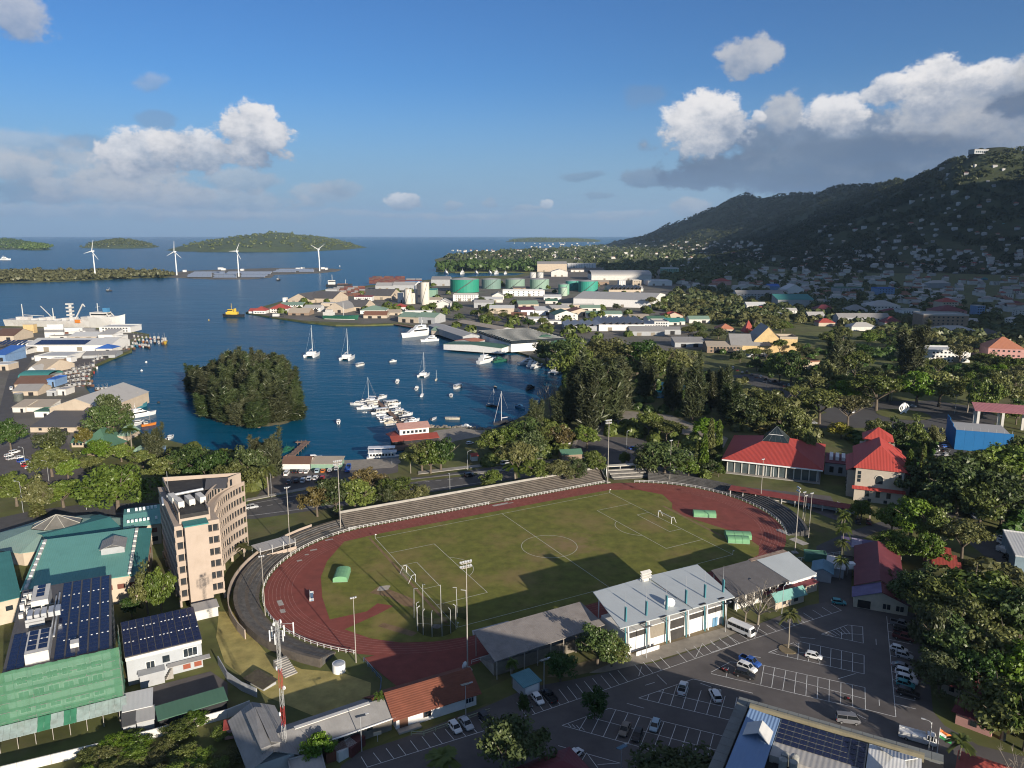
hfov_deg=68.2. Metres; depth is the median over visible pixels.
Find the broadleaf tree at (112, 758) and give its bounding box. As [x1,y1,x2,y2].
[97,751,124,766]
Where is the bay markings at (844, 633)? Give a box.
[823,625,862,642]
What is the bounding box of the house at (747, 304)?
[743,302,765,307]
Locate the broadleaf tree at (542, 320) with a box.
[537,315,548,323]
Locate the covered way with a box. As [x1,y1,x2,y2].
[729,485,871,518]
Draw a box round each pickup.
[540,688,557,703]
[677,680,688,695]
[738,653,761,667]
[889,618,910,628]
[892,630,914,642]
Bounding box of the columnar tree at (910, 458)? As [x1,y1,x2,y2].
[904,449,914,492]
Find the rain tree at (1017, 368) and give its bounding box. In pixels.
[1007,365,1023,385]
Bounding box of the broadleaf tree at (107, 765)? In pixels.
[99,759,116,767]
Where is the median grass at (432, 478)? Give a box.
[410,473,476,481]
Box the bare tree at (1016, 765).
[997,742,1023,767]
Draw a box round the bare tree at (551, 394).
[537,383,561,417]
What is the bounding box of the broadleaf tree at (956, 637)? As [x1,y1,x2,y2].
[918,608,991,675]
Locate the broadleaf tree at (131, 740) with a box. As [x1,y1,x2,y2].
[117,731,155,756]
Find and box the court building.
[845,427,910,504]
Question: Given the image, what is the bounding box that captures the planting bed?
[779,644,796,653]
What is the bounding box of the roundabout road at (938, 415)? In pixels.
[819,401,1000,457]
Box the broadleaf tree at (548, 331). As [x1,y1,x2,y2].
[543,329,551,334]
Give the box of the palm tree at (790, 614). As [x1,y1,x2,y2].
[779,608,801,647]
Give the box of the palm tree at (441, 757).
[423,744,461,767]
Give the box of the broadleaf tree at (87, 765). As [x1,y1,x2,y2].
[80,763,98,767]
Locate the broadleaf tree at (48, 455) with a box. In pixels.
[25,440,80,476]
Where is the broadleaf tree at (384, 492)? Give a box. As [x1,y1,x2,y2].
[375,485,395,502]
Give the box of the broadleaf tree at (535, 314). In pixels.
[529,312,538,316]
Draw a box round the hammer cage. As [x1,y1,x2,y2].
[414,584,465,636]
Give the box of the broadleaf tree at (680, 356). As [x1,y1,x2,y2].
[667,348,704,367]
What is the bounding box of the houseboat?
[367,445,399,458]
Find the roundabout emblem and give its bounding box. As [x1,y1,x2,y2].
[898,403,908,413]
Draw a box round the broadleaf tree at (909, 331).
[891,329,911,335]
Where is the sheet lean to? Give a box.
[0,696,126,753]
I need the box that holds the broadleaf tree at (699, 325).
[690,321,707,331]
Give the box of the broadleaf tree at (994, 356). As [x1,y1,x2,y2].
[981,351,1002,364]
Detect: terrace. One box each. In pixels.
[233,519,360,667]
[338,467,606,528]
[341,458,400,470]
[606,463,656,479]
[648,472,808,536]
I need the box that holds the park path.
[571,411,727,448]
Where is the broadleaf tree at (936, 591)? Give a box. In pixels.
[904,572,995,621]
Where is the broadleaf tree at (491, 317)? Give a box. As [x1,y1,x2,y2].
[486,315,495,320]
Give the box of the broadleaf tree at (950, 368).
[941,363,963,373]
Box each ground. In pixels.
[0,244,1023,767]
[261,267,713,361]
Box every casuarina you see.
[140,421,166,458]
[183,363,200,374]
[183,375,192,393]
[187,367,205,393]
[187,368,204,378]
[189,368,218,388]
[190,392,212,417]
[192,375,210,396]
[197,374,210,396]
[206,352,226,372]
[206,374,233,391]
[207,352,228,365]
[207,384,230,421]
[213,379,234,394]
[216,359,235,379]
[216,363,236,388]
[217,385,248,421]
[218,352,238,368]
[224,392,256,425]
[230,352,256,384]
[232,349,250,363]
[233,374,264,404]
[234,359,249,390]
[235,345,255,361]
[236,385,263,403]
[239,364,261,395]
[240,353,264,367]
[243,399,273,428]
[245,358,272,372]
[246,434,264,451]
[247,367,263,378]
[248,347,271,359]
[255,349,265,358]
[257,425,283,477]
[259,368,288,381]
[260,368,280,403]
[260,378,294,402]
[263,358,290,370]
[264,392,292,422]
[269,352,291,368]
[269,354,283,368]
[270,357,285,378]
[271,365,297,379]
[279,379,298,404]
[286,365,302,389]
[287,400,307,420]
[288,377,304,405]
[525,397,544,423]
[550,381,574,423]
[562,354,586,418]
[571,369,600,429]
[576,348,625,425]
[606,378,624,420]
[612,355,634,413]
[635,358,659,397]
[662,358,685,410]
[681,350,709,419]
[702,368,719,410]
[714,364,733,416]
[719,381,744,425]
[824,325,855,380]
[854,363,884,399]
[894,318,933,374]
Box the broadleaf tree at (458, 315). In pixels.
[453,313,465,320]
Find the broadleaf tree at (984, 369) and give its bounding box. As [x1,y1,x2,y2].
[974,366,996,375]
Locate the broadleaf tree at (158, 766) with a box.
[152,763,167,767]
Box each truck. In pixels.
[344,463,350,471]
[898,724,936,746]
[996,544,1005,552]
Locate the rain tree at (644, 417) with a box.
[633,411,662,434]
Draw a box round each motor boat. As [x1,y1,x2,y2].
[132,420,143,425]
[166,434,173,439]
[350,401,364,404]
[356,405,371,409]
[376,394,386,398]
[379,415,392,419]
[384,419,396,423]
[400,411,412,415]
[403,419,416,422]
[515,404,524,408]
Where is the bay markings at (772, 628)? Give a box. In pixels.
[712,605,840,651]
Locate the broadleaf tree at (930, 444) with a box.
[919,437,938,452]
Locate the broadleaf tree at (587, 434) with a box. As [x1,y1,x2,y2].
[573,425,601,449]
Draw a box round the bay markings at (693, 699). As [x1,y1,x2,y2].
[639,679,750,719]
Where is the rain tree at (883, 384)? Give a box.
[847,374,902,410]
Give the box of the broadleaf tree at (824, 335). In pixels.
[817,331,836,343]
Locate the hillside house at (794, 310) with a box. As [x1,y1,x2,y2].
[782,308,797,313]
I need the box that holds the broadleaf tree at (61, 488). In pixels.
[28,479,84,507]
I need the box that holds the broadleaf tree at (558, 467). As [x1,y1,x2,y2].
[545,459,575,479]
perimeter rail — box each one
[262,527,354,653]
[348,502,488,530]
[506,480,604,499]
[634,480,786,533]
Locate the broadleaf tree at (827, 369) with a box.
[816,358,838,381]
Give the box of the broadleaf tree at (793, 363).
[767,351,811,385]
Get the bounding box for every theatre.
[725,333,770,349]
[749,323,780,352]
[776,334,797,351]
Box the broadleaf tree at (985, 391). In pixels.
[965,376,1010,417]
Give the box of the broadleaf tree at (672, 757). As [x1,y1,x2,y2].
[625,738,713,767]
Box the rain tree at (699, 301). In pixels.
[691,299,705,303]
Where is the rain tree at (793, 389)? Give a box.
[783,384,804,396]
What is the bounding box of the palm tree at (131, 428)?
[121,426,139,448]
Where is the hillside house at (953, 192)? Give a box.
[951,190,958,194]
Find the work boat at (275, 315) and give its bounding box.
[269,314,283,317]
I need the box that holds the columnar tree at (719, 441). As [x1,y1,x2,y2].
[715,419,722,454]
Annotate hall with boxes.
[0,329,33,340]
[0,514,122,565]
[0,551,20,624]
[20,528,152,603]
[29,358,73,370]
[281,302,304,307]
[360,305,388,313]
[537,261,566,271]
[537,334,565,341]
[551,269,567,276]
[703,341,742,352]
[721,426,825,483]
[732,290,783,299]
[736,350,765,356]
[771,294,813,306]
[780,283,804,293]
[833,313,888,323]
[931,325,974,330]
[981,329,1003,336]
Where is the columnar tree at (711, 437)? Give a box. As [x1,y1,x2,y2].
[707,418,715,451]
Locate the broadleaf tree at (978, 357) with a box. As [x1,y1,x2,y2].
[966,353,992,362]
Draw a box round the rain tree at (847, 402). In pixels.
[831,394,873,426]
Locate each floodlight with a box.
[333,460,341,527]
[459,559,472,670]
[605,419,611,482]
[791,486,800,553]
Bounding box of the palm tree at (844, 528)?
[835,523,852,539]
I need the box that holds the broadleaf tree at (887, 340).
[879,335,896,344]
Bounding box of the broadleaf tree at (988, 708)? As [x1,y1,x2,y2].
[954,671,1023,740]
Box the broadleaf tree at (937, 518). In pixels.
[911,507,963,539]
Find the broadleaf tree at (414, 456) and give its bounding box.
[398,440,438,470]
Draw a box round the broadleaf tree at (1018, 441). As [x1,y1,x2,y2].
[999,435,1023,479]
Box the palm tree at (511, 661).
[506,657,518,670]
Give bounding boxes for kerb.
[246,485,320,500]
[411,466,525,481]
[418,458,545,473]
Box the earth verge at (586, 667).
[547,619,727,676]
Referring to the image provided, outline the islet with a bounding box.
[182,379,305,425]
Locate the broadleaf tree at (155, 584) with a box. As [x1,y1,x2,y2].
[143,566,177,612]
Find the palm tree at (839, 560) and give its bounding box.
[832,555,848,579]
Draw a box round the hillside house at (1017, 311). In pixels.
[1012,309,1023,315]
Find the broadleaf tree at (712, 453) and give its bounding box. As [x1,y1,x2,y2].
[708,449,719,459]
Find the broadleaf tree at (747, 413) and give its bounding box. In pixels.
[725,394,767,423]
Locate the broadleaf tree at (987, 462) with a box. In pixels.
[946,449,1023,478]
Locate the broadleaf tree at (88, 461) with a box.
[79,455,105,469]
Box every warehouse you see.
[0,338,129,351]
[34,351,84,360]
[49,382,148,412]
[287,291,315,302]
[312,291,347,302]
[325,300,354,312]
[349,299,374,310]
[365,289,398,299]
[375,282,393,288]
[393,282,416,289]
[428,323,479,339]
[431,276,451,285]
[457,320,512,331]
[477,328,562,351]
[503,289,544,295]
[562,319,599,330]
[567,263,595,267]
[573,291,664,307]
[588,270,651,279]
[593,316,643,330]
[605,284,640,291]
[642,320,666,325]
[644,279,671,285]
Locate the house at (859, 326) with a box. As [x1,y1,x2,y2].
[845,322,875,330]
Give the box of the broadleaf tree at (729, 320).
[723,318,737,325]
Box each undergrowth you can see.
[155,441,266,493]
[479,417,711,478]
[558,362,710,416]
[719,330,1023,392]
[730,376,823,443]
[845,429,1023,534]
[916,556,1023,739]
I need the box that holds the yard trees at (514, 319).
[275,281,673,341]
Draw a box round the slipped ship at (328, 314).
[322,309,358,319]
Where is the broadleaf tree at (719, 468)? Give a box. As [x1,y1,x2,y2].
[713,463,726,476]
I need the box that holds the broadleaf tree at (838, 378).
[825,374,853,384]
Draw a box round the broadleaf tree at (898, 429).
[886,415,917,448]
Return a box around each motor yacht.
[129,403,155,417]
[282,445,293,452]
[401,317,431,337]
[420,335,438,341]
[476,349,495,363]
[492,356,507,362]
[517,357,532,364]
[525,384,534,390]
[526,358,534,366]
[530,361,542,368]
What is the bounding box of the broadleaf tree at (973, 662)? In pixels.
[948,648,1006,684]
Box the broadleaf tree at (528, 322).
[522,317,535,327]
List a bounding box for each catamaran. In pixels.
[303,328,319,357]
[339,330,354,360]
[360,379,378,402]
[417,352,429,377]
[548,350,561,374]
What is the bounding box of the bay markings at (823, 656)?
[768,642,862,673]
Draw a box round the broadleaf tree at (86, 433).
[73,427,92,447]
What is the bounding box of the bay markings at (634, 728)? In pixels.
[562,708,721,754]
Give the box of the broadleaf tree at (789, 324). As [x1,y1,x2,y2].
[784,321,795,330]
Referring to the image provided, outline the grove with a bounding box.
[434,257,550,271]
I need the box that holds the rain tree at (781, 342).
[773,339,787,352]
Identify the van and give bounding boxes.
[283,469,289,475]
[500,460,509,465]
[835,710,860,725]
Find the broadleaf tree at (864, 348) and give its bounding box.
[854,343,876,353]
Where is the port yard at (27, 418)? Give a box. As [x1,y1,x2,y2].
[0,328,144,444]
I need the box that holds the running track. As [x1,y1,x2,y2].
[264,483,785,685]
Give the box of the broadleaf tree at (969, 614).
[918,594,1002,631]
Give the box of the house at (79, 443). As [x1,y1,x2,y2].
[70,433,84,446]
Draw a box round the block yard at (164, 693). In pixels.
[117,671,227,729]
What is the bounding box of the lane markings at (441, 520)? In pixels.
[268,484,781,652]
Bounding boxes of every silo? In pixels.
[404,289,411,303]
[412,293,414,303]
[414,289,417,302]
[420,282,429,304]
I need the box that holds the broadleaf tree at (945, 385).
[913,370,971,406]
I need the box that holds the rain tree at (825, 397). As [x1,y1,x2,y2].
[789,387,842,423]
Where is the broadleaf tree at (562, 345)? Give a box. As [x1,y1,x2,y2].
[537,338,576,363]
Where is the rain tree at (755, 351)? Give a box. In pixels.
[745,348,762,358]
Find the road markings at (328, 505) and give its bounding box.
[251,385,751,515]
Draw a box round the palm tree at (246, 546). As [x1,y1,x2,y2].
[234,542,252,560]
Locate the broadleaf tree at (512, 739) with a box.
[474,712,557,767]
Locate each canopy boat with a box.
[364,400,377,405]
[371,407,388,414]
[380,416,393,421]
[384,399,400,405]
[393,409,405,413]
[399,416,411,420]
[453,383,461,388]
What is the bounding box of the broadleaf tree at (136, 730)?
[120,727,146,737]
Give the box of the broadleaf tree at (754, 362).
[748,357,763,370]
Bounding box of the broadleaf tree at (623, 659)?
[597,635,631,666]
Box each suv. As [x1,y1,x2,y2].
[6,455,14,460]
[9,449,19,453]
[16,458,28,462]
[246,503,258,509]
[300,477,305,482]
[464,472,474,477]
[708,688,722,701]
[734,666,755,680]
[736,659,757,673]
[893,624,909,632]
[894,665,916,678]
[895,671,918,684]
[896,684,919,699]
[1002,553,1008,559]
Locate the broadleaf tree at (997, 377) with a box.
[976,369,1023,403]
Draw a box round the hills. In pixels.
[606,147,1023,274]
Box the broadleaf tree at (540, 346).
[532,340,556,363]
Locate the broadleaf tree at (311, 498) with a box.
[296,485,330,516]
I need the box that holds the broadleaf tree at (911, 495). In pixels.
[907,492,934,503]
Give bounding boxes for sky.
[0,0,1023,236]
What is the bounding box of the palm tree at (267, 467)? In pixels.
[257,464,277,495]
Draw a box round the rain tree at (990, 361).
[981,357,997,365]
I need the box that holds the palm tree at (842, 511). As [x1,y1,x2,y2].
[834,508,848,533]
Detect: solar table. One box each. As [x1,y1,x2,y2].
[187,275,211,276]
[193,271,224,272]
[213,274,236,275]
[213,276,236,277]
[227,271,271,272]
[241,273,270,273]
[241,274,267,275]
[276,269,313,270]
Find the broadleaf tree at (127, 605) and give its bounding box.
[120,598,143,617]
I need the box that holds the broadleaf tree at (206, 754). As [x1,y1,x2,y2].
[190,745,215,763]
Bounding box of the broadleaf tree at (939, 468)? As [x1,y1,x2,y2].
[893,453,989,511]
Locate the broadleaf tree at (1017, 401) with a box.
[1008,398,1023,418]
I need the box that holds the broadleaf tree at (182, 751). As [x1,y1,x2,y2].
[166,740,201,763]
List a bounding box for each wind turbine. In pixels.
[86,242,97,272]
[167,251,179,274]
[234,244,240,276]
[311,245,321,270]
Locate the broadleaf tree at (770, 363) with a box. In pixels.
[761,355,784,381]
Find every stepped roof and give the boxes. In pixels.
[923,547,951,560]
[928,554,957,566]
[932,559,961,568]
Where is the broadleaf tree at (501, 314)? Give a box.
[498,312,507,318]
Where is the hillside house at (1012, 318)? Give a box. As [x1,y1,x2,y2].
[1004,316,1015,321]
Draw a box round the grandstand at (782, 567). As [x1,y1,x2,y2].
[711,549,816,610]
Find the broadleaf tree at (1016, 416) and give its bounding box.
[1005,403,1021,424]
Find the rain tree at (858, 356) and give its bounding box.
[842,350,875,376]
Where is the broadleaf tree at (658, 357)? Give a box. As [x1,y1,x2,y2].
[626,344,681,390]
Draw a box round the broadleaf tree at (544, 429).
[532,422,562,442]
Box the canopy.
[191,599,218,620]
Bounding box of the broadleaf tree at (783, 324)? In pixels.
[776,319,790,332]
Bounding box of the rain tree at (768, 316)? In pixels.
[761,314,775,318]
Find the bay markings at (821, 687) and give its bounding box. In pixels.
[711,616,895,716]
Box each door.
[399,717,407,727]
[670,627,683,639]
[712,617,717,626]
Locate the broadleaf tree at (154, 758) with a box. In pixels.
[140,748,168,767]
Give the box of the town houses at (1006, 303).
[457,241,1023,312]
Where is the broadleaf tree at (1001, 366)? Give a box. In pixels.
[990,364,1007,370]
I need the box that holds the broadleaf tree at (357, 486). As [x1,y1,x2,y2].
[335,478,376,507]
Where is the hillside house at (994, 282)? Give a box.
[989,281,999,284]
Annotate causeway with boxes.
[434,428,484,442]
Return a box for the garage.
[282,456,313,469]
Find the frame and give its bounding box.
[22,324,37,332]
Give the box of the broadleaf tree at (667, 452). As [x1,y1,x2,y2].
[633,441,698,474]
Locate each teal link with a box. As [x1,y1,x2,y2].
[37,514,121,538]
[123,504,161,544]
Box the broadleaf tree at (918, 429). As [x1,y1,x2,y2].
[900,413,929,442]
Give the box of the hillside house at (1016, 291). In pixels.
[1012,289,1021,292]
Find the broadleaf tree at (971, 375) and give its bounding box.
[958,371,978,381]
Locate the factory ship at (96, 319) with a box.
[3,303,124,327]
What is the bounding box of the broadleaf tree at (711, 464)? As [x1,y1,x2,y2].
[699,459,717,473]
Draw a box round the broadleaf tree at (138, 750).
[121,740,156,761]
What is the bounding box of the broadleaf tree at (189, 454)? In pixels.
[164,443,210,474]
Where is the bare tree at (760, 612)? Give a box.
[737,581,778,624]
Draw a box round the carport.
[251,536,296,554]
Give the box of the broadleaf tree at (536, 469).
[518,456,552,477]
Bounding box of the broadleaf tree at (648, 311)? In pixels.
[642,309,653,313]
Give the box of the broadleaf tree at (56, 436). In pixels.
[30,426,69,450]
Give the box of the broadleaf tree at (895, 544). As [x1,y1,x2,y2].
[871,529,916,560]
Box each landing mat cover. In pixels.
[333,566,350,581]
[693,509,715,517]
[724,530,751,539]
[726,535,749,543]
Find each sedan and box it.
[457,715,473,730]
[618,721,631,736]
[891,660,913,671]
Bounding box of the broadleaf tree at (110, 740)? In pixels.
[99,731,122,747]
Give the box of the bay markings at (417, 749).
[361,719,486,766]
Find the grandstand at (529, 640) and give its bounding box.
[472,602,604,679]
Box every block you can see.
[0,345,25,361]
[0,575,124,732]
[17,340,32,345]
[34,407,49,416]
[46,375,66,386]
[46,388,57,395]
[56,386,74,394]
[66,356,76,361]
[98,329,122,337]
[114,335,127,338]
[120,607,210,688]
[158,471,248,607]
[325,288,338,290]
[397,292,403,302]
[429,288,437,296]
[561,304,593,307]
[617,280,625,284]
[631,279,641,284]
[708,697,943,767]
[824,452,845,476]
[831,287,863,291]
[841,536,911,615]
[871,287,894,296]
[894,308,920,314]
[969,305,984,314]
[1001,529,1023,571]
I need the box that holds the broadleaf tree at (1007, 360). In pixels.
[995,355,1023,367]
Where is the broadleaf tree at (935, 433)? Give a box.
[927,424,945,441]
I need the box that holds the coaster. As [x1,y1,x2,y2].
[326,280,352,286]
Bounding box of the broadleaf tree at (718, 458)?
[713,454,726,465]
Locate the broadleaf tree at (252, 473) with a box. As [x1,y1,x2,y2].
[210,461,266,486]
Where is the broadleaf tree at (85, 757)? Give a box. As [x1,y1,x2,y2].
[74,742,104,766]
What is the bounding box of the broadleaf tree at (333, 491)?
[308,477,360,514]
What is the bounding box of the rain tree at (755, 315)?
[747,312,761,324]
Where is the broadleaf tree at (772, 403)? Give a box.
[747,389,802,419]
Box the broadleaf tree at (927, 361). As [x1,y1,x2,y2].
[922,357,941,366]
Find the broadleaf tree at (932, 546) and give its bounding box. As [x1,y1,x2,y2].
[902,531,953,566]
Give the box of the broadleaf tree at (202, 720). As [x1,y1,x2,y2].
[182,709,210,725]
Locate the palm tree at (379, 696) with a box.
[372,690,384,701]
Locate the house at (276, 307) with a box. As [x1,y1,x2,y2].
[270,303,291,312]
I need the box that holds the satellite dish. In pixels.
[668,598,674,605]
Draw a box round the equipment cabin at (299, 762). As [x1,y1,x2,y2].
[287,751,325,767]
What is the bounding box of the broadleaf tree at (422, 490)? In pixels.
[410,484,429,497]
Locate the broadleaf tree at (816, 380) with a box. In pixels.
[792,370,829,390]
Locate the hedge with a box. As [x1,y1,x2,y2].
[411,708,489,735]
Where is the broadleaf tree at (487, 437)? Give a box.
[476,429,508,452]
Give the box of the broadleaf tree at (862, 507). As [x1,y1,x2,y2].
[848,500,876,520]
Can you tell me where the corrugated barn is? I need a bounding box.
[228,697,392,767]
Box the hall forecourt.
[747,487,839,519]
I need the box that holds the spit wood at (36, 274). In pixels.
[0,267,174,280]
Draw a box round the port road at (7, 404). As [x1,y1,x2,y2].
[0,353,34,422]
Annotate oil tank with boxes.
[13,392,23,401]
[450,277,478,292]
[482,278,500,288]
[506,278,524,288]
[530,272,535,277]
[530,278,548,288]
[537,272,542,277]
[558,283,568,294]
[560,287,566,295]
[566,280,577,290]
[578,280,597,291]
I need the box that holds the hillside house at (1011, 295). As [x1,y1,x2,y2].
[1001,293,1013,297]
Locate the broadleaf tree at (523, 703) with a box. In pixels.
[517,691,529,716]
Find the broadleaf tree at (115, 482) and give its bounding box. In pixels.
[70,462,161,510]
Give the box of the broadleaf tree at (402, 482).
[370,476,419,501]
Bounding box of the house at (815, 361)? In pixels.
[802,358,819,369]
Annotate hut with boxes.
[132,445,145,456]
[514,746,588,767]
[558,448,582,459]
[941,678,982,697]
[951,697,993,736]
[955,750,1011,767]
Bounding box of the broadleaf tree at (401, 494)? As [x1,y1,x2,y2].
[390,487,415,500]
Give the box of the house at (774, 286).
[766,284,779,289]
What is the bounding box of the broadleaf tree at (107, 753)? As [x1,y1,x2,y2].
[90,745,122,767]
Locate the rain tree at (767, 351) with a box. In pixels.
[761,349,772,359]
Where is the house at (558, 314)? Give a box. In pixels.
[549,309,577,319]
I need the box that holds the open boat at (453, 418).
[445,416,460,419]
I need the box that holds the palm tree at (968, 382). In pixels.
[959,379,975,412]
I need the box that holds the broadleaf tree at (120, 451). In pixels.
[103,443,134,461]
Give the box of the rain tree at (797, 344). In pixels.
[791,342,803,349]
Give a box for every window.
[6,605,12,610]
[117,583,124,588]
[145,660,154,668]
[162,655,169,662]
[183,646,197,657]
[183,663,190,669]
[194,661,201,666]
[423,710,430,717]
[466,697,473,703]
[875,476,882,483]
[970,720,976,727]
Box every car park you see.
[0,438,95,484]
[258,464,397,495]
[341,597,1023,767]
[575,436,694,467]
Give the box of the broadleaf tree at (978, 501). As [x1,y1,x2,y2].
[954,482,1012,527]
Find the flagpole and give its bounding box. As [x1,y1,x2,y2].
[937,729,950,752]
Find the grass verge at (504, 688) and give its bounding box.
[362,677,516,750]
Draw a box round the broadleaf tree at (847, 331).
[833,327,852,340]
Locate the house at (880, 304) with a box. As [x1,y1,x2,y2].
[861,300,900,312]
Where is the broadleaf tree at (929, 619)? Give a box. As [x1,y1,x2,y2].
[906,604,959,651]
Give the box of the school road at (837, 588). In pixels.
[816,511,1008,602]
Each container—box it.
[49,324,63,326]
[50,327,63,329]
[50,329,64,331]
[51,332,64,334]
[82,328,95,330]
[323,741,347,763]
[335,737,356,761]
[346,733,365,757]
[803,549,826,561]
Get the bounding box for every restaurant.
[87,434,126,455]
[386,421,439,450]
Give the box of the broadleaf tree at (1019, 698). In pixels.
[993,678,1023,751]
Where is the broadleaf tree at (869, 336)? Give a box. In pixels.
[856,332,880,344]
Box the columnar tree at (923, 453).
[919,444,926,467]
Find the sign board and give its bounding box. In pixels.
[373,731,380,741]
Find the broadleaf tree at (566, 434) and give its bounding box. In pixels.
[546,424,577,443]
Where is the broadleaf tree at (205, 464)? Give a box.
[182,449,232,475]
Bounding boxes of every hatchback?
[447,718,462,733]
[477,709,490,723]
[530,691,544,704]
[572,747,583,755]
[631,726,642,741]
[649,717,660,732]
[805,650,822,660]
[831,597,846,605]
[855,518,860,524]
[866,518,871,524]
[890,643,907,651]
[895,649,913,660]
[895,677,914,688]
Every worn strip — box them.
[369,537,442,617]
[370,586,414,606]
[379,623,416,635]
[663,506,725,538]
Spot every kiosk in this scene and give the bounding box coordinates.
[469,452,478,460]
[511,668,541,695]
[767,585,807,609]
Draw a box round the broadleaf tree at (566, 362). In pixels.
[546,335,602,373]
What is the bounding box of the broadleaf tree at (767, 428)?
[753,423,791,436]
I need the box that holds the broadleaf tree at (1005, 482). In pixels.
[976,469,1023,525]
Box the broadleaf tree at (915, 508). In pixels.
[881,495,936,534]
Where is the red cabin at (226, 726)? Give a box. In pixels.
[223,719,233,739]
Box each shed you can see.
[0,362,18,369]
[12,384,51,395]
[12,399,37,411]
[13,375,54,386]
[18,370,62,377]
[25,346,36,353]
[27,399,60,411]
[30,410,89,431]
[50,334,71,337]
[51,357,66,360]
[69,332,100,337]
[82,350,122,358]
[95,344,119,350]
[121,710,136,729]
[122,687,152,712]
[136,705,154,730]
[155,687,227,726]
[243,669,277,690]
[288,308,313,314]
[311,456,344,469]
[321,302,335,305]
[363,311,389,317]
[387,309,401,314]
[398,312,419,322]
[405,310,432,311]
[416,312,445,323]
[429,297,442,302]
[431,326,438,334]
[436,300,449,307]
[437,298,451,306]
[444,341,508,353]
[454,338,484,341]
[474,300,493,307]
[485,297,502,302]
[489,305,514,313]
[492,291,503,299]
[511,312,526,318]
[513,286,525,288]
[515,300,538,307]
[517,306,535,314]
[528,317,547,322]
[534,306,550,314]
[541,320,560,323]
[543,294,561,299]
[545,298,557,303]
[547,305,569,309]
[566,307,588,315]
[570,268,583,271]
[579,305,600,310]
[585,311,621,317]
[597,280,608,284]
[626,326,664,335]
[627,314,648,319]
[643,316,664,319]
[662,318,684,324]
[663,318,679,324]
[663,326,680,334]
[667,311,682,317]
[671,337,704,346]
[685,316,709,322]
[762,578,818,604]
[811,559,833,582]
[826,555,845,577]
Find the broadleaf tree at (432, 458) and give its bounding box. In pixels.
[417,440,446,473]
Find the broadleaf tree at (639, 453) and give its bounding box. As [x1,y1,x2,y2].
[632,448,667,472]
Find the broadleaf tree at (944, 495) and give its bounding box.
[916,461,1005,514]
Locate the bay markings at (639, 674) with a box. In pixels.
[531,638,745,714]
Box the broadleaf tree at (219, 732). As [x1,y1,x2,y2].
[210,721,232,741]
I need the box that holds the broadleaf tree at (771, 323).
[763,318,781,329]
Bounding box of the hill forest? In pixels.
[617,146,1023,273]
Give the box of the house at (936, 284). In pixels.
[924,280,950,287]
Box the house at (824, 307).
[811,305,831,309]
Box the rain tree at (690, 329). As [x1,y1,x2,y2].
[680,326,696,336]
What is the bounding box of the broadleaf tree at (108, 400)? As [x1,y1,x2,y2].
[91,394,134,429]
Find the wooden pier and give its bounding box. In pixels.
[288,441,309,455]
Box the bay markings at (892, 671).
[888,623,914,708]
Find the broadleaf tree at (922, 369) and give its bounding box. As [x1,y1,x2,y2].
[915,366,932,372]
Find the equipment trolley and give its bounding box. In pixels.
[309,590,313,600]
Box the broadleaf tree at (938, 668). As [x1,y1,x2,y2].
[909,647,970,698]
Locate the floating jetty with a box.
[376,400,402,422]
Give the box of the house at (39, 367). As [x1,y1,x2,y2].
[28,364,43,369]
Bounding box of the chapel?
[740,320,751,333]
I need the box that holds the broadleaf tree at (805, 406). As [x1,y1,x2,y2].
[800,402,819,410]
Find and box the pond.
[656,382,684,397]
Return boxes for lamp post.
[258,555,265,615]
[284,487,290,556]
[350,596,356,662]
[355,713,368,751]
[460,681,472,715]
[616,743,627,767]
[643,624,651,657]
[723,601,731,631]
[808,492,813,538]
[921,718,931,750]
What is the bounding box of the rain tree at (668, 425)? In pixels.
[647,418,689,440]
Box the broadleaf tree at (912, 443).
[906,440,922,450]
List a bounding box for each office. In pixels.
[77,407,93,418]
[99,324,141,332]
[303,305,323,311]
[354,295,373,300]
[453,293,478,300]
[650,319,668,325]
[660,267,678,272]
[912,311,968,327]
[923,345,970,362]
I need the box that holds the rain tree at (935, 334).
[918,331,941,342]
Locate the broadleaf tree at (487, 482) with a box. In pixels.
[480,479,495,485]
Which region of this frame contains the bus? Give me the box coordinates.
[727,617,754,637]
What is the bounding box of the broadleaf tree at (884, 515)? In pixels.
[874,502,908,529]
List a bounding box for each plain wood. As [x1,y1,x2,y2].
[443,243,699,259]
[573,253,780,284]
[657,269,1023,347]
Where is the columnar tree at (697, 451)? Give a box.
[694,441,700,463]
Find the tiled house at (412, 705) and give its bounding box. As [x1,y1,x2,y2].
[363,667,481,734]
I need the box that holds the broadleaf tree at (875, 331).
[865,329,884,337]
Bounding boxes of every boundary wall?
[0,700,249,767]
[217,656,256,697]
[227,524,311,638]
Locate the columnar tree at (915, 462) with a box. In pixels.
[912,458,916,491]
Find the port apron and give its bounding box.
[62,346,128,386]
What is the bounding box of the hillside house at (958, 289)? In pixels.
[954,288,963,290]
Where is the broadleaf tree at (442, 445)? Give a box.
[428,436,458,469]
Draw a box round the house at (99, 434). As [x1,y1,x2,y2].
[85,427,118,446]
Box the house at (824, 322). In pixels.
[814,318,834,325]
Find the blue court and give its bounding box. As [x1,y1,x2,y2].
[945,415,1013,451]
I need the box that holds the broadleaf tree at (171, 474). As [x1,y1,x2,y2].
[155,468,189,486]
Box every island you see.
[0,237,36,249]
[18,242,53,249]
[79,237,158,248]
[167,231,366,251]
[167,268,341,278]
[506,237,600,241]
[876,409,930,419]

